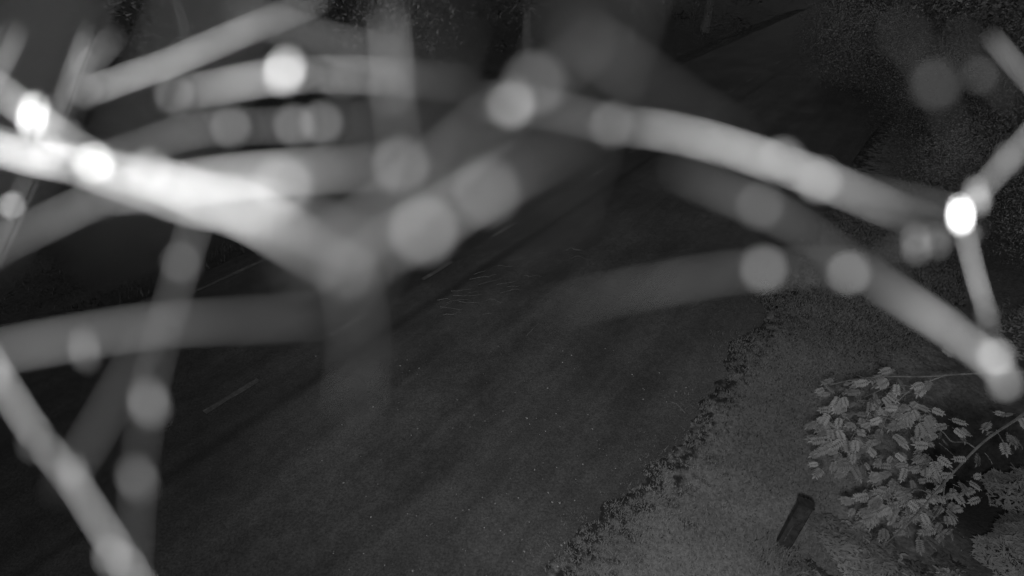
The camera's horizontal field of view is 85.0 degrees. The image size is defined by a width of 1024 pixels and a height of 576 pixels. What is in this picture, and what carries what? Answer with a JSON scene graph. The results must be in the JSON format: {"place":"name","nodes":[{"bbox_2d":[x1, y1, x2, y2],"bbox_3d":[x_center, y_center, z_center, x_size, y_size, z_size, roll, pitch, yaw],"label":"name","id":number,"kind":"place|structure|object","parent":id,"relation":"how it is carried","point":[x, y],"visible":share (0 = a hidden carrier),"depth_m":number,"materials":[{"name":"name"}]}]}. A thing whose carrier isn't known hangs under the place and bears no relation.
{"place":"outdoors","nodes":[
{"label":"outdoors","id":0,"kind":"place"},
{"bbox_2d":[0,0,599,575],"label":"spider web","id":1,"kind":"object","parent":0,"point":[146,178],"visible":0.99,"depth_m":0.08,"materials":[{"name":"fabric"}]},
{"bbox_2d":[0,314,161,575],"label":"branch","id":2,"kind":"object","parent":1,"relation":"attached to","point":[74,474],"visible":1,"depth_m":0.11,"materials":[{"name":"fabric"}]},
{"bbox_2d":[0,0,956,575],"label":"road","id":3,"kind":"structure","parent":0,"point":[248,432],"depth_m":7.52,"materials":[{"name":"grey asphalt"}]},
{"bbox_2d":[307,346,686,575],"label":"debris","id":4,"kind":"object","parent":3,"relation":"on","point":[510,478],"visible":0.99,"depth_m":6.03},
{"bbox_2d":[0,0,1023,575],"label":"ground","id":5,"kind":"structure","parent":0,"point":[974,402],"depth_m":11.51,"materials":[{"name":"soil"}]},
{"bbox_2d":[53,0,349,155],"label":"spruce tree","id":6,"kind":"object","parent":5,"relation":"on","point":[188,33],"visible":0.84,"depth_m":12.80,"materials":[{"name":"grey plant"}]},
{"bbox_2d":[276,0,490,98],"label":"broadleaf tree","id":7,"kind":"object","parent":5,"relation":"on","point":[383,7],"visible":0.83,"depth_m":16.40,"materials":[{"name":"grey plant"}]},
{"bbox_2d":[0,0,804,359],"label":"tall grass","id":8,"kind":"structure","parent":5,"relation":"on","point":[592,96],"depth_m":12.65,"materials":[{"name":"grey plant"}]},
{"bbox_2d":[459,0,600,79],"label":"spruce tree","id":9,"kind":"object","parent":5,"relation":"on","point":[525,7],"visible":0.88,"depth_m":20.98,"materials":[{"name":"black plant"}]},
{"bbox_2d":[573,0,693,43],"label":"broadleaf tree","id":10,"kind":"object","parent":5,"relation":"on","point":[634,9],"visible":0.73,"depth_m":25.57,"materials":[{"name":"grey plant"}]},
{"bbox_2d":[651,0,767,45],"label":"spruce tree","id":11,"kind":"object","parent":5,"relation":"on","point":[706,17],"visible":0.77,"depth_m":30.01,"materials":[{"name":"grey plant"}]},
{"bbox_2d":[479,0,1023,387],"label":"branch","id":12,"kind":"object","parent":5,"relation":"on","point":[850,267],"visible":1,"depth_m":0.10,"materials":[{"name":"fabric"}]},
{"bbox_2d":[776,496,814,550],"bbox_3d":[2.659,2.291,5.311,0.148,0.808,0.104,11,33,9],"label":"marker post","id":13,"kind":"object","parent":5,"relation":"on","point":[799,515],"visible":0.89,"depth_m":5.21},
{"bbox_2d":[784,557,832,575],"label":"leafy shrub","id":14,"kind":"object","parent":5,"relation":"on","point":[805,568],"visible":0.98,"depth_m":5.18,"materials":[{"name":"grey plant"}]},
{"bbox_2d":[807,512,897,575],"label":"leafy shrub","id":15,"kind":"object","parent":5,"relation":"on","point":[864,535],"visible":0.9,"depth_m":5.35,"materials":[{"name":"grey plant"}]},
{"bbox_2d":[778,0,988,97],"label":"broadleaf tree","id":16,"kind":"object","parent":5,"relation":"on","point":[882,13],"visible":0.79,"depth_m":18.44,"materials":[{"name":"black plant"}]},
{"bbox_2d":[840,538,932,575],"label":"leafy shrub","id":17,"kind":"object","parent":5,"relation":"on","point":[892,564],"visible":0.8,"depth_m":5.17,"materials":[{"name":"grey plant"}]},
{"bbox_2d":[804,347,1023,555],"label":"rowan tree","id":18,"kind":"object","parent":5,"relation":"on","point":[877,510],"visible":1,"depth_m":4.75,"materials":[{"name":"grey plant"}]},
{"bbox_2d":[825,0,1023,147],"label":"broadleaf tree","id":19,"kind":"object","parent":5,"relation":"on","point":[940,61],"visible":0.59,"depth_m":14.80,"materials":[{"name":"black plant"}]},
{"bbox_2d":[853,62,1023,226],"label":"broadleaf tree","id":20,"kind":"object","parent":5,"relation":"on","point":[953,189],"visible":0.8,"depth_m":11.31,"materials":[{"name":"black plant"}]},
{"bbox_2d":[918,552,971,575],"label":"leafy shrub","id":21,"kind":"object","parent":5,"relation":"on","point":[942,569],"visible":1,"depth_m":5.17,"materials":[{"name":"grey plant"}]},
{"bbox_2d":[877,0,1023,118],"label":"broadleaf tree","id":22,"kind":"object","parent":5,"relation":"on","point":[961,4],"visible":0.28,"depth_m":15.78,"materials":[{"name":"grey plant"}]},
{"bbox_2d":[892,0,1023,195],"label":"broadleaf tree","id":23,"kind":"object","parent":5,"relation":"on","point":[1020,64],"visible":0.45,"depth_m":11.99,"materials":[{"name":"grey plant"}]},
{"bbox_2d":[911,2,1023,172],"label":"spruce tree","id":24,"kind":"object","parent":5,"relation":"on","point":[998,67],"visible":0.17,"depth_m":13.15,"materials":[{"name":"grey plant"}]},
{"bbox_2d":[923,0,1023,83],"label":"spruce tree","id":25,"kind":"object","parent":5,"relation":"on","point":[989,23],"visible":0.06,"depth_m":19.85,"materials":[{"name":"grey plant"}]},
{"bbox_2d":[942,89,1023,279],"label":"broadleaf tree","id":26,"kind":"object","parent":5,"relation":"on","point":[1015,224],"visible":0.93,"depth_m":9.54,"materials":[{"name":"grey plant"}]},
{"bbox_2d":[967,297,1023,359],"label":"leafy shrub","id":27,"kind":"object","parent":5,"relation":"on","point":[1020,312],"visible":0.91,"depth_m":7.88,"materials":[{"name":"grey plant"}]},
{"bbox_2d":[969,510,1023,575],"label":"leafy shrub","id":28,"kind":"object","parent":5,"relation":"on","point":[998,536],"visible":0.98,"depth_m":5.20,"materials":[{"name":"grey plant"}]},
{"bbox_2d":[979,462,1023,515],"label":"leafy shrub","id":29,"kind":"object","parent":5,"relation":"on","point":[1016,478],"visible":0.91,"depth_m":5.85,"materials":[{"name":"grey plant"}]},
{"bbox_2d":[1008,519,1023,561],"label":"leafy shrub","id":30,"kind":"object","parent":5,"relation":"on","point":[1021,559],"visible":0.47,"depth_m":5.20,"materials":[{"name":"grey plant"}]},
{"bbox_2d":[436,247,588,317],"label":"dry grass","id":31,"kind":"structure","parent":0,"point":[486,282],"depth_m":8.89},
{"bbox_2d":[539,0,647,40],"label":"spruce tree","id":32,"kind":"object","parent":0,"point":[583,23],"visible":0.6,"depth_m":25.37,"materials":[{"name":"grey plant"}]},
{"bbox_2d":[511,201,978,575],"bbox_3d":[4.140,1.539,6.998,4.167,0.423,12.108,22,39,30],"label":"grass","id":33,"kind":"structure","parent":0,"point":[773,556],"depth_m":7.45,"materials":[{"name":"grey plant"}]}
]}

